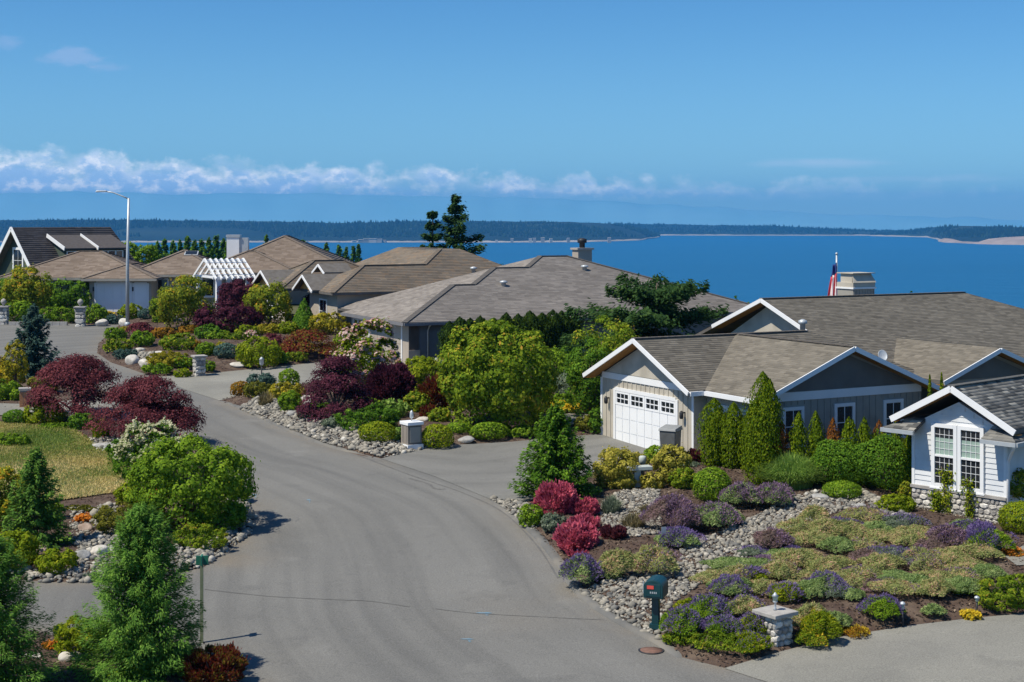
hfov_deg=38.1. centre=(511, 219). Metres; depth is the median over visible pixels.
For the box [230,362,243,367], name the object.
boulder
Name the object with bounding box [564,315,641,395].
shrub
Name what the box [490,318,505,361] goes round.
arborvitae
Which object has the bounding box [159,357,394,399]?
driveway
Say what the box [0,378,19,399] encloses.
shrub
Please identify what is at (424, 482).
road seam
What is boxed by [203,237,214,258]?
conifer tree
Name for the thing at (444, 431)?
shrub
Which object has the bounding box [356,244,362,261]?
conifer tree
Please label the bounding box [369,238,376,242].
building
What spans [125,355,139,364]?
boulder
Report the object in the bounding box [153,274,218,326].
tree
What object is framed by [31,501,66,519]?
shrub
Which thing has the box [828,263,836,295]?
flag
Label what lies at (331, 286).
house
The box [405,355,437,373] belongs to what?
shrub
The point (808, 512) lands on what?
heather plant
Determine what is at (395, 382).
shrub
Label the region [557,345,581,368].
shrub
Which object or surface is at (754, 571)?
lavender plant
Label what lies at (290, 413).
boulder
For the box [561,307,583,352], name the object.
arborvitae
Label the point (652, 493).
river rock
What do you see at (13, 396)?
shrub
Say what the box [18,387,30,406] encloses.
brick pier
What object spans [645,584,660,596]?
door
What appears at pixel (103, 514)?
shrub
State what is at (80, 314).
stone pier
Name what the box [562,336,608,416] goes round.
shrub
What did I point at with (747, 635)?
lavender plant
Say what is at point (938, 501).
climbing rose
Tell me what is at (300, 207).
mountains
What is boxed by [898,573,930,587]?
heather plant
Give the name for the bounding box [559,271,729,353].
cedar tree
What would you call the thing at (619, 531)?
barberry bush
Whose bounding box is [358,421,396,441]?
shrub
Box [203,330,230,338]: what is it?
shrub
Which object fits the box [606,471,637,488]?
shrub
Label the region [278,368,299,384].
shrub
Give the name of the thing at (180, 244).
conifer tree
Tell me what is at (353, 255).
conifer tree
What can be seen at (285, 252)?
house
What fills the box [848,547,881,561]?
heather plant
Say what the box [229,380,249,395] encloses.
shrub
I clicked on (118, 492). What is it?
shrub
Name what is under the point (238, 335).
shrub
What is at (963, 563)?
heather plant
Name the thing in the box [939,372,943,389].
arborvitae
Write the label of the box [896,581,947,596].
heather plant
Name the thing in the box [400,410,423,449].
letterbox pier
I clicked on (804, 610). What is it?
heather plant
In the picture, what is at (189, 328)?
shrub
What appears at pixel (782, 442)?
arborvitae
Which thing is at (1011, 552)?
flowering plant
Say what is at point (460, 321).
arborvitae
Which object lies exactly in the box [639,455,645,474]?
vent pipe
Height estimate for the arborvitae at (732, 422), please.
2.452 m
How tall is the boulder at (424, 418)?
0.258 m
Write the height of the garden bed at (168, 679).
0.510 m
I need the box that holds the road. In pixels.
[0,323,1023,681]
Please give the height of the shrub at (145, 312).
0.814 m
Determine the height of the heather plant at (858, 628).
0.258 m
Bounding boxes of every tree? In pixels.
[0,264,54,310]
[0,535,70,681]
[1,446,78,549]
[4,303,61,377]
[66,501,206,681]
[122,241,141,258]
[132,244,161,263]
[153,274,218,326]
[155,241,163,258]
[160,237,169,256]
[166,240,176,255]
[176,239,182,251]
[183,236,191,249]
[190,239,198,250]
[198,238,206,255]
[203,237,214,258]
[212,234,223,258]
[217,238,225,257]
[223,241,226,258]
[240,278,293,325]
[263,234,268,243]
[324,242,328,250]
[329,316,402,389]
[335,244,344,256]
[344,247,349,258]
[350,246,358,261]
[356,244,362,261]
[419,210,448,247]
[423,193,502,264]
[430,318,559,429]
[507,404,602,498]
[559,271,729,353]
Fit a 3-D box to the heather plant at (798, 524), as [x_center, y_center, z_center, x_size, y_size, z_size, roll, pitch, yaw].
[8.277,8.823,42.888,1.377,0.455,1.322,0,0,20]
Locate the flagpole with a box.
[835,252,837,292]
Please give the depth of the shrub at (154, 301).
97.88 m
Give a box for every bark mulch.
[1,376,253,575]
[11,628,239,681]
[97,313,335,372]
[220,364,593,457]
[497,460,1023,665]
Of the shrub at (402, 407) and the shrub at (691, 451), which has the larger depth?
the shrub at (402, 407)
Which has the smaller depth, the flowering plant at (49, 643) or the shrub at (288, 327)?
the flowering plant at (49, 643)
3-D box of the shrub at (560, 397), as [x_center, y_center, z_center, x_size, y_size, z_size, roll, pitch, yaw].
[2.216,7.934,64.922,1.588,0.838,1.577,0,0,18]
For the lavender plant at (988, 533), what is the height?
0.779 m
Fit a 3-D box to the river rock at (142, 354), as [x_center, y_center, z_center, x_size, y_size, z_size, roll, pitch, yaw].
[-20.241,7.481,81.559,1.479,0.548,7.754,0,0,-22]
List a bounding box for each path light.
[900,601,905,626]
[974,596,979,609]
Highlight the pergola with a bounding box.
[193,258,255,311]
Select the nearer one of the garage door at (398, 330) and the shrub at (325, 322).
the garage door at (398, 330)
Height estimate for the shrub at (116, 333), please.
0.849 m
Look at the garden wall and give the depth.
98.97 m
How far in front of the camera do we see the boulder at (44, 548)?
41.26 m
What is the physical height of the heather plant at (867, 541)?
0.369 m
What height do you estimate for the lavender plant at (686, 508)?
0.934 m
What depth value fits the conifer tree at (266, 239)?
299.88 m
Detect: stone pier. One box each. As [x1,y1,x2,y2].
[0,298,10,324]
[73,299,86,326]
[191,354,207,375]
[752,592,797,646]
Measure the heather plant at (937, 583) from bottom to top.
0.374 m
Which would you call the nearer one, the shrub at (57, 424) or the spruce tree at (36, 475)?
the spruce tree at (36, 475)
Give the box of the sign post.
[196,554,207,642]
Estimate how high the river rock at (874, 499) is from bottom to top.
0.383 m
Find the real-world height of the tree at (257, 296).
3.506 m
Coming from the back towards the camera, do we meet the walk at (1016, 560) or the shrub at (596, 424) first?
the shrub at (596, 424)
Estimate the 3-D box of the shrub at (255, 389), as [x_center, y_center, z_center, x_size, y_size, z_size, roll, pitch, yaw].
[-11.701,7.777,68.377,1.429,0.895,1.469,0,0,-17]
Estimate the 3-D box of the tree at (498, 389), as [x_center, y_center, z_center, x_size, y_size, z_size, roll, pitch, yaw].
[-0.709,6.331,61.108,5.394,4.676,5.257,0,0,0]
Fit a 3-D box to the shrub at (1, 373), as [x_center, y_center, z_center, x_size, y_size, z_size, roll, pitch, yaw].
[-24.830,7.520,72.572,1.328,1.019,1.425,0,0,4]
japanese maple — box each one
[23,351,124,416]
[81,372,206,440]
[295,354,376,421]
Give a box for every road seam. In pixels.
[205,589,409,606]
[358,455,558,577]
[409,478,436,488]
[435,608,598,619]
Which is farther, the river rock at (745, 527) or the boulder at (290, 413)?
the boulder at (290, 413)
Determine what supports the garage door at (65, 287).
in the house at (102, 274)
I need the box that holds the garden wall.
[9,322,67,325]
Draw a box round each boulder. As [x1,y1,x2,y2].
[36,545,52,551]
[58,651,81,661]
[75,550,90,559]
[78,523,93,530]
[90,545,109,554]
[92,442,113,447]
[94,319,108,325]
[118,318,125,325]
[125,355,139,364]
[138,359,148,366]
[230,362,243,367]
[286,410,296,415]
[415,416,428,420]
[458,436,474,442]
[811,493,828,498]
[851,503,865,506]
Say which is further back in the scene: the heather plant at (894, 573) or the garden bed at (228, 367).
the garden bed at (228, 367)
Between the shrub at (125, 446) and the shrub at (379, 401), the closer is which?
the shrub at (125, 446)
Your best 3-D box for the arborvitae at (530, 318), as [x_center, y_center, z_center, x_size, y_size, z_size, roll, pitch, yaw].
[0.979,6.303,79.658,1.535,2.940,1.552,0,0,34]
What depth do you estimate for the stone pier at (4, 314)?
99.53 m
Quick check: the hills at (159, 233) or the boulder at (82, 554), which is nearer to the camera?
the boulder at (82, 554)
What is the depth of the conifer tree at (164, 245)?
261.78 m
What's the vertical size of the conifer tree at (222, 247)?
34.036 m
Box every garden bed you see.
[0,375,252,581]
[1,630,240,681]
[9,311,141,324]
[97,313,346,375]
[221,362,599,457]
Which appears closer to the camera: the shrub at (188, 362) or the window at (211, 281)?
the shrub at (188, 362)
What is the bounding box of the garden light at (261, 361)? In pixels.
[259,357,263,373]
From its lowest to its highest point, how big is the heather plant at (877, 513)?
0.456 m
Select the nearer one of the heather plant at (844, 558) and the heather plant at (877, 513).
the heather plant at (844, 558)
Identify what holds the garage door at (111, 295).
in the house at (102, 274)
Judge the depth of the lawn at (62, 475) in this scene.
53.30 m
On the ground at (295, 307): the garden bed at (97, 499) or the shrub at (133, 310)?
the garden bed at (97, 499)
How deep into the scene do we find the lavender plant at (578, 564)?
38.33 m
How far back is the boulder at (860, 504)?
46.49 m
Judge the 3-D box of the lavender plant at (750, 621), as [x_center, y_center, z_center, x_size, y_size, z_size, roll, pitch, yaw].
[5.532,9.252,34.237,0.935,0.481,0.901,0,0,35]
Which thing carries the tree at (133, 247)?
on the ground at (295, 307)
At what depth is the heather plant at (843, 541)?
40.88 m
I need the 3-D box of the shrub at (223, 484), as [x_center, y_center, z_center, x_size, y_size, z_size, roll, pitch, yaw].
[-9.675,7.775,44.925,3.982,2.911,4.083,0,0,16]
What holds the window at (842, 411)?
in the house at (856, 349)
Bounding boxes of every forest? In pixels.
[0,217,659,237]
[586,222,906,233]
[870,224,1023,238]
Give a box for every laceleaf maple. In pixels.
[123,322,160,335]
[254,333,289,351]
[280,327,340,357]
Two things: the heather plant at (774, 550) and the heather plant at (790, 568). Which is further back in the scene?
the heather plant at (774, 550)
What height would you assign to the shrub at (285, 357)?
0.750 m
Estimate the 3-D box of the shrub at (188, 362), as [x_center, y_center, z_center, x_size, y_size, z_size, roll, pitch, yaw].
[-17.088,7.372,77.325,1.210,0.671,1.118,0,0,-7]
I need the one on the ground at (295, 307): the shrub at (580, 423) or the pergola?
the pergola
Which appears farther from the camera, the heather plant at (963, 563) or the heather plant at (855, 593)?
the heather plant at (963, 563)
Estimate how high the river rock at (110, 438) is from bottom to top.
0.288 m
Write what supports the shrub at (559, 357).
on the garden bed at (506, 438)
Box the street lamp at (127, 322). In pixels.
[96,190,130,325]
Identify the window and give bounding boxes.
[12,247,23,269]
[158,278,168,294]
[202,278,214,297]
[319,298,326,312]
[782,406,804,448]
[834,402,854,438]
[883,399,905,437]
[929,422,957,491]
[956,425,985,495]
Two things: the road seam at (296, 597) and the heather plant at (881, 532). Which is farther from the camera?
the heather plant at (881, 532)
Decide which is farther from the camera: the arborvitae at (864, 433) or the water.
the water
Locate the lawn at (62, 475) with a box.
[0,423,126,498]
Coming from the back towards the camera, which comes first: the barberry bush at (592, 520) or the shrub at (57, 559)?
the barberry bush at (592, 520)
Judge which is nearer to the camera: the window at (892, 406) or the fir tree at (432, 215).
the window at (892, 406)
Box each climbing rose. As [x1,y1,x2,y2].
[927,487,953,512]
[935,463,955,512]
[957,476,978,517]
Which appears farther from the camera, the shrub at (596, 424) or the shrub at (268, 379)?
the shrub at (268, 379)
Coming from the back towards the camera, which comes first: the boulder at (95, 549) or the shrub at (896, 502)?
the shrub at (896, 502)
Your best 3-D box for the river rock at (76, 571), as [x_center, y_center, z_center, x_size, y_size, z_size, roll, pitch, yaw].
[-10.972,9.296,40.714,4.657,0.624,4.610,0,0,26]
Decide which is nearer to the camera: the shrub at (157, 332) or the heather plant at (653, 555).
the heather plant at (653, 555)
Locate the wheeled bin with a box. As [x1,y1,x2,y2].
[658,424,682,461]
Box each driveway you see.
[0,397,129,420]
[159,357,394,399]
[382,434,645,501]
[725,614,1023,681]
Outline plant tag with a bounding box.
[661,527,665,545]
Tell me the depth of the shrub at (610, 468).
49.08 m
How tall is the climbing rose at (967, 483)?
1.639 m
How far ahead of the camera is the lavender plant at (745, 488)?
46.14 m
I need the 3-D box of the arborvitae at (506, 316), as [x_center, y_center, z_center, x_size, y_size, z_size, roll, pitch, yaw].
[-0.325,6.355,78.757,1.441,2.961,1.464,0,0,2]
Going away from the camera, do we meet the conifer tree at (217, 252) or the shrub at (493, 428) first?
the shrub at (493, 428)
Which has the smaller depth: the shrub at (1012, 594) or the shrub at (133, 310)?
the shrub at (1012, 594)
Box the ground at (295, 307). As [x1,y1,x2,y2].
[175,304,1015,524]
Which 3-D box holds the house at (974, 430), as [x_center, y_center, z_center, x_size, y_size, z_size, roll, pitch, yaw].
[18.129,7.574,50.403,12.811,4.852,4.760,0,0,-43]
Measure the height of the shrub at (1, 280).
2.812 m
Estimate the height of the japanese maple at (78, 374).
2.968 m
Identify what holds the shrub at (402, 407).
on the garden bed at (506, 438)
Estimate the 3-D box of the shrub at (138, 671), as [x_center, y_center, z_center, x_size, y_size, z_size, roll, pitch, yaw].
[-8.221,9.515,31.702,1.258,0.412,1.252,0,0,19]
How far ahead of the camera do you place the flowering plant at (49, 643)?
33.33 m
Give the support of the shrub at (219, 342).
on the garden bed at (228, 367)
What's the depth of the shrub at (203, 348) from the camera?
81.64 m
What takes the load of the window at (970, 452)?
in the house at (974, 430)
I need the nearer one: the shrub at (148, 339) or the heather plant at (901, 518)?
the heather plant at (901, 518)
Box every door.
[30,282,87,310]
[94,281,131,311]
[132,282,148,309]
[369,323,402,361]
[410,427,420,442]
[613,387,678,450]
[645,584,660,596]
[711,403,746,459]
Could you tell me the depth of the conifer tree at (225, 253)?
264.82 m
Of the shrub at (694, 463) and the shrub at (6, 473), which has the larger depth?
the shrub at (694, 463)
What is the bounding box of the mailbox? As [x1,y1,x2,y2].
[643,575,667,630]
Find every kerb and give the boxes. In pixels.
[219,400,384,458]
[490,500,681,657]
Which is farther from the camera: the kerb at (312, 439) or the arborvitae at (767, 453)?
the kerb at (312, 439)
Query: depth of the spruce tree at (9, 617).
30.43 m
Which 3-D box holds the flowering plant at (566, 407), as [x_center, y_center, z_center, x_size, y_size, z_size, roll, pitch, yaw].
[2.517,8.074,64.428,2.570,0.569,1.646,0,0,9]
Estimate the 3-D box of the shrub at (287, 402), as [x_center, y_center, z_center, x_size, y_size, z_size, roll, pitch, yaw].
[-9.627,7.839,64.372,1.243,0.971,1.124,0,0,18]
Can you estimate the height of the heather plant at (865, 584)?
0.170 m
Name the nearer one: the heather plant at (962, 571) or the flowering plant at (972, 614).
the flowering plant at (972, 614)
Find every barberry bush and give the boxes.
[530,478,580,513]
[551,517,601,550]
[565,548,588,555]
[566,512,600,526]
[568,496,600,514]
[598,524,627,539]
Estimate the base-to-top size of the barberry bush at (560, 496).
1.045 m
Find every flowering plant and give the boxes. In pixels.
[41,640,57,649]
[73,512,91,521]
[547,399,596,413]
[959,608,982,620]
[1001,546,1023,556]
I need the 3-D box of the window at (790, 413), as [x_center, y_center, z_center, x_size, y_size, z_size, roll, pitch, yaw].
[9.977,7.345,52.555,1.040,1.440,0.110,0,0,-29]
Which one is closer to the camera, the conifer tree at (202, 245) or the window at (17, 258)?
the window at (17, 258)
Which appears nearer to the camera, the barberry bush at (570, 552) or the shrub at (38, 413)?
the barberry bush at (570, 552)
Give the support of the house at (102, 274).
on the ground at (295, 307)
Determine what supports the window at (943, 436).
in the house at (974, 430)
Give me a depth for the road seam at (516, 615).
36.28 m
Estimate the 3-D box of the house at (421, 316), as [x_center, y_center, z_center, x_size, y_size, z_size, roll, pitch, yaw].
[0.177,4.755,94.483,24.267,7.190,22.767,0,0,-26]
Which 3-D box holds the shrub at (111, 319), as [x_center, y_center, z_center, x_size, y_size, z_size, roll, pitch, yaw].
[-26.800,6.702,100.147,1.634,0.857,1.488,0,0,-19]
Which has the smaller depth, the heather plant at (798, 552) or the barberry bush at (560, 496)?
the heather plant at (798, 552)
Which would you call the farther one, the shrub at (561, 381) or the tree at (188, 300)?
the tree at (188, 300)
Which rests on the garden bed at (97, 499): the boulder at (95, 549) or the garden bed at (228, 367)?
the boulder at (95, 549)
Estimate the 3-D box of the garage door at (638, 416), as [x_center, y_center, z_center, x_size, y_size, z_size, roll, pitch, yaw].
[5.108,7.805,57.196,0.054,2.330,4.430,0,0,-29]
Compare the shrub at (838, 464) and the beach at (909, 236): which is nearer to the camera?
the shrub at (838, 464)
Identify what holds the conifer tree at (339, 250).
on the ground at (295, 307)
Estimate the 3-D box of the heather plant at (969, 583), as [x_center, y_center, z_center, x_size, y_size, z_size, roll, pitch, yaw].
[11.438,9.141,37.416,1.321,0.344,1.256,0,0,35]
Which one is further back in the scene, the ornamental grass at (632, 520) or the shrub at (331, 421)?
the shrub at (331, 421)
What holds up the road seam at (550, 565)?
on the road
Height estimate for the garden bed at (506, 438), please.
1.370 m
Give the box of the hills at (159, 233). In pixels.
[0,220,657,240]
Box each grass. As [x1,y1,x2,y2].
[89,418,109,437]
[258,389,275,405]
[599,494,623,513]
[620,511,645,527]
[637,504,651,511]
[751,450,826,489]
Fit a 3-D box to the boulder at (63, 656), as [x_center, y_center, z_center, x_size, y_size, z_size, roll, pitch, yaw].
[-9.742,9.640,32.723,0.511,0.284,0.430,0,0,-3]
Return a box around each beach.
[0,236,658,241]
[660,234,869,235]
[870,235,968,241]
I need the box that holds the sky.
[0,0,1023,219]
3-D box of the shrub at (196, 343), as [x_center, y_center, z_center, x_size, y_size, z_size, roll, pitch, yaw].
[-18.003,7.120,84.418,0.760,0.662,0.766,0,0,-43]
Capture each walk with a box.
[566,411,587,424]
[1005,546,1023,564]
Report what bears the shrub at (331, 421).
on the garden bed at (506, 438)
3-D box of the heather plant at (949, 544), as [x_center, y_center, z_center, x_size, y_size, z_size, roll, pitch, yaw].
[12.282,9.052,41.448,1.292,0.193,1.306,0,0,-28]
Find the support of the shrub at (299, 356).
on the garden bed at (228, 367)
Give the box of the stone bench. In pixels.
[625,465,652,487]
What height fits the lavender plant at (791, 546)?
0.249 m
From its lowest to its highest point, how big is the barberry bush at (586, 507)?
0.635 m
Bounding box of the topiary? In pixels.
[292,298,317,331]
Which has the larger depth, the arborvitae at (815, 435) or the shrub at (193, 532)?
the arborvitae at (815, 435)
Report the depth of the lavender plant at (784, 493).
46.25 m
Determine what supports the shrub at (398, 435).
on the garden bed at (506, 438)
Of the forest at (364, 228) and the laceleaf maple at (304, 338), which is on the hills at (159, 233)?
the forest at (364, 228)
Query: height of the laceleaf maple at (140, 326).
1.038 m
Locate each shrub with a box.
[0,277,18,305]
[0,339,29,386]
[0,366,11,383]
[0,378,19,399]
[0,432,30,445]
[0,465,28,531]
[0,528,41,567]
[2,409,24,422]
[7,298,32,321]
[8,388,19,400]
[22,402,68,423]
[27,375,58,392]
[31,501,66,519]
[33,548,79,574]
[38,422,68,427]
[39,306,74,322]
[41,277,92,310]
[50,613,109,659]
[65,504,96,511]
[66,412,94,429]
[83,571,110,578]
[85,303,108,322]
[92,501,175,534]
[101,656,151,680]
[102,337,133,351]
[102,438,133,465]
[103,314,123,323]
[103,327,127,339]
[108,415,193,479]
[112,348,138,358]
[113,480,148,501]
[117,303,142,319]
[122,428,260,531]
[130,330,155,346]
[137,308,151,318]
[141,363,173,373]
[145,350,192,367]
[147,297,166,321]
[151,327,179,338]
[158,332,197,349]
[171,523,228,549]
[173,367,192,377]
[174,355,192,367]
[177,640,250,681]
[178,324,198,333]
[189,299,265,332]
[190,340,200,349]
[190,499,247,530]
[194,323,222,338]
[194,341,215,355]
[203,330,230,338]
[205,360,215,371]
[211,340,228,354]
[213,277,255,315]
[213,342,236,358]
[221,330,246,339]
[223,319,242,330]
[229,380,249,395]
[232,335,283,367]
[234,324,259,335]
[241,380,271,396]
[242,330,257,338]
[246,370,276,392]
[257,323,278,333]
[267,351,290,362]
[268,381,305,398]
[277,321,298,333]
[277,390,302,410]
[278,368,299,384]
[286,351,308,361]
[296,409,316,418]
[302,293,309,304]
[307,311,350,333]
[310,402,328,411]
[321,417,346,428]
[332,331,355,350]
[333,402,401,430]
[353,398,380,411]
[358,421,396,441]
[365,360,416,404]
[374,397,410,416]
[389,427,400,439]
[402,389,431,411]
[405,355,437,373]
[410,361,436,390]
[416,373,448,408]
[419,403,440,419]
[422,423,454,447]
[426,406,451,421]
[446,422,472,433]
[468,422,508,439]
[504,425,539,437]
[517,503,543,526]
[533,345,575,388]
[541,512,566,532]
[552,393,578,406]
[555,372,595,399]
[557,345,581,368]
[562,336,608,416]
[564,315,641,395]
[571,414,598,429]
[587,408,602,433]
[592,445,637,488]
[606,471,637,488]
[631,451,649,464]
[638,471,664,488]
[643,444,664,462]
[647,442,692,486]
[659,629,695,645]
[666,466,695,488]
[679,447,704,461]
[683,461,699,466]
[683,628,774,653]
[692,466,731,502]
[797,607,843,639]
[805,438,869,484]
[821,480,862,498]
[847,433,911,491]
[874,493,917,512]
[897,478,911,499]
[975,572,1023,611]
[997,500,1023,533]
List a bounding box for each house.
[0,227,134,288]
[0,251,164,311]
[140,235,356,310]
[249,247,501,332]
[309,238,750,362]
[582,272,1023,459]
[880,374,1023,524]
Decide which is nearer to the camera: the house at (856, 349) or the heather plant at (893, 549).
the heather plant at (893, 549)
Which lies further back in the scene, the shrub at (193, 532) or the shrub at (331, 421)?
the shrub at (331, 421)
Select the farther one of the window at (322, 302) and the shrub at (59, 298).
the shrub at (59, 298)
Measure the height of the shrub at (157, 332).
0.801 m
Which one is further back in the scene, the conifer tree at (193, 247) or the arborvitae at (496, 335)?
the conifer tree at (193, 247)
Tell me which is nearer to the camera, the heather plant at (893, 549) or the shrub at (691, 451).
the heather plant at (893, 549)
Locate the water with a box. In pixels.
[0,236,1023,308]
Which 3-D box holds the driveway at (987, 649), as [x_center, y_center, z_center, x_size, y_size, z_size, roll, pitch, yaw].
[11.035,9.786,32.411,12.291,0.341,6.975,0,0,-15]
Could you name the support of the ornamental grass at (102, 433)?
on the garden bed at (97, 499)
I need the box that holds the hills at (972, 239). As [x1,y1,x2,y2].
[882,226,1018,241]
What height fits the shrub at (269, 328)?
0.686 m
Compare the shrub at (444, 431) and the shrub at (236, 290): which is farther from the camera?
the shrub at (236, 290)
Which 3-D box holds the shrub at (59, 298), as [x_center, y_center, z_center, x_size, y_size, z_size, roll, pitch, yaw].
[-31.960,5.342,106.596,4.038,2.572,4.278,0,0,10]
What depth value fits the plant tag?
41.63 m
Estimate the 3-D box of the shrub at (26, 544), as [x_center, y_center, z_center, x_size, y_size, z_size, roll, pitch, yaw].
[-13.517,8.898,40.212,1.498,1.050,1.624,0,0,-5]
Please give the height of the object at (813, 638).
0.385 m
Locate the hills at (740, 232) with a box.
[604,223,887,234]
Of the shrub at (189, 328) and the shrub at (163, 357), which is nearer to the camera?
the shrub at (163, 357)
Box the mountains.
[0,191,1023,229]
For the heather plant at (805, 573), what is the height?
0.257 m
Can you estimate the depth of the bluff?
4885.03 m
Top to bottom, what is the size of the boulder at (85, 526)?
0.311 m
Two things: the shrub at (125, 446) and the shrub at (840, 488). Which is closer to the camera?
the shrub at (840, 488)
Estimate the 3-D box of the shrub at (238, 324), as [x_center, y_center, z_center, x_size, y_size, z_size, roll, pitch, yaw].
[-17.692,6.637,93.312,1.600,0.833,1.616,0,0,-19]
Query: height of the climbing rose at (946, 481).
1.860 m
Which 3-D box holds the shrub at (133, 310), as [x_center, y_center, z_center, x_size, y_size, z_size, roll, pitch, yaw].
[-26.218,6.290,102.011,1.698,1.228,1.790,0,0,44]
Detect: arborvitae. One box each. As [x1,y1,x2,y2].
[436,321,456,356]
[452,316,470,358]
[465,318,475,330]
[475,315,491,336]
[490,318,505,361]
[497,312,518,354]
[511,313,530,363]
[522,310,543,363]
[537,312,555,350]
[540,309,565,349]
[557,310,572,351]
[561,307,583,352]
[694,398,729,466]
[719,401,744,468]
[736,413,758,471]
[740,371,785,484]
[757,419,775,483]
[773,422,790,458]
[787,412,808,458]
[805,410,825,483]
[824,417,841,480]
[840,416,858,480]
[854,416,873,485]
[868,420,890,486]
[888,421,904,490]
[899,435,911,488]
[927,374,931,395]
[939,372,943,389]
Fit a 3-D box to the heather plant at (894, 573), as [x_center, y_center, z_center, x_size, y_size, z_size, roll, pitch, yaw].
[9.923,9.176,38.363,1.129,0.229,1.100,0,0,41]
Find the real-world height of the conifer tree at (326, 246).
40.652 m
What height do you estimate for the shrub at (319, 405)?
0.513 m
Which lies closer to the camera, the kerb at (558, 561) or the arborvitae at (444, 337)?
the kerb at (558, 561)
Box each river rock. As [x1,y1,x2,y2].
[8,529,205,582]
[69,501,118,545]
[89,434,119,449]
[124,348,154,358]
[186,497,257,563]
[239,395,431,456]
[490,495,539,528]
[577,488,876,639]
[598,488,661,537]
[864,492,921,533]
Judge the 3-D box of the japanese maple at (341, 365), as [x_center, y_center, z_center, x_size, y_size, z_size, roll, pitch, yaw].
[-7.468,7.094,63.005,3.530,2.825,3.591,0,0,-13]
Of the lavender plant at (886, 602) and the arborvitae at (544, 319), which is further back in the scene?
the arborvitae at (544, 319)
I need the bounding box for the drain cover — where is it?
[638,647,663,653]
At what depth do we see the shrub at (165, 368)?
76.23 m
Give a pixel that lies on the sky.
(835, 107)
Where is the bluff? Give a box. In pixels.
[938,236,1023,244]
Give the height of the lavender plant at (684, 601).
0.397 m
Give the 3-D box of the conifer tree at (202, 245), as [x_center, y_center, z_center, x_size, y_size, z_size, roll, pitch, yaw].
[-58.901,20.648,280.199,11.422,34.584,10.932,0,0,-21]
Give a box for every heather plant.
[597,547,645,577]
[630,543,684,573]
[688,568,730,582]
[699,556,750,568]
[719,562,760,578]
[731,557,774,571]
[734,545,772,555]
[747,577,778,595]
[748,554,784,559]
[752,526,795,547]
[758,559,800,579]
[761,534,797,546]
[762,547,799,559]
[771,547,818,567]
[775,517,815,533]
[778,569,814,580]
[780,579,806,587]
[789,529,839,545]
[789,547,822,559]
[791,601,829,629]
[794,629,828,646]
[795,504,830,521]
[797,578,828,599]
[801,556,845,571]
[804,516,855,535]
[816,535,855,553]
[820,568,866,587]
[821,516,866,526]
[822,554,857,565]
[824,582,853,598]
[828,610,853,626]
[831,519,868,537]
[834,505,889,522]
[837,587,865,600]
[841,564,882,579]
[842,623,870,638]
[843,577,887,592]
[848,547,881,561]
[849,528,904,540]
[850,537,885,550]
[856,552,907,569]
[863,520,896,530]
[863,544,917,563]
[866,576,918,595]
[876,568,911,579]
[880,511,932,528]
[889,524,929,533]
[890,529,928,545]
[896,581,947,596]
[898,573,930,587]
[901,544,941,561]
[907,553,946,571]
[908,537,948,549]
[910,568,955,578]
[918,577,955,593]
[920,602,948,615]
[929,538,967,549]
[932,546,975,564]
[940,557,988,568]
[941,566,983,578]
[944,575,990,593]
[945,540,1005,558]
[968,563,1009,578]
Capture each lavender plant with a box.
[558,549,603,583]
[586,560,621,578]
[638,492,702,526]
[654,525,706,547]
[658,603,707,636]
[673,597,703,610]
[682,592,733,619]
[689,500,745,528]
[700,613,743,633]
[705,573,755,595]
[718,480,764,503]
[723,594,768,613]
[730,629,768,651]
[734,565,769,580]
[737,611,767,632]
[746,481,794,504]
[761,580,808,602]
[781,544,800,548]
[805,569,849,590]
[855,592,906,619]
[924,522,970,545]
[949,517,986,529]
[951,583,976,593]
[964,520,1018,549]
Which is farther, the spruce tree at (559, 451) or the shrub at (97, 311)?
the shrub at (97, 311)
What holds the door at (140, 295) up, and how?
in the house at (102, 274)

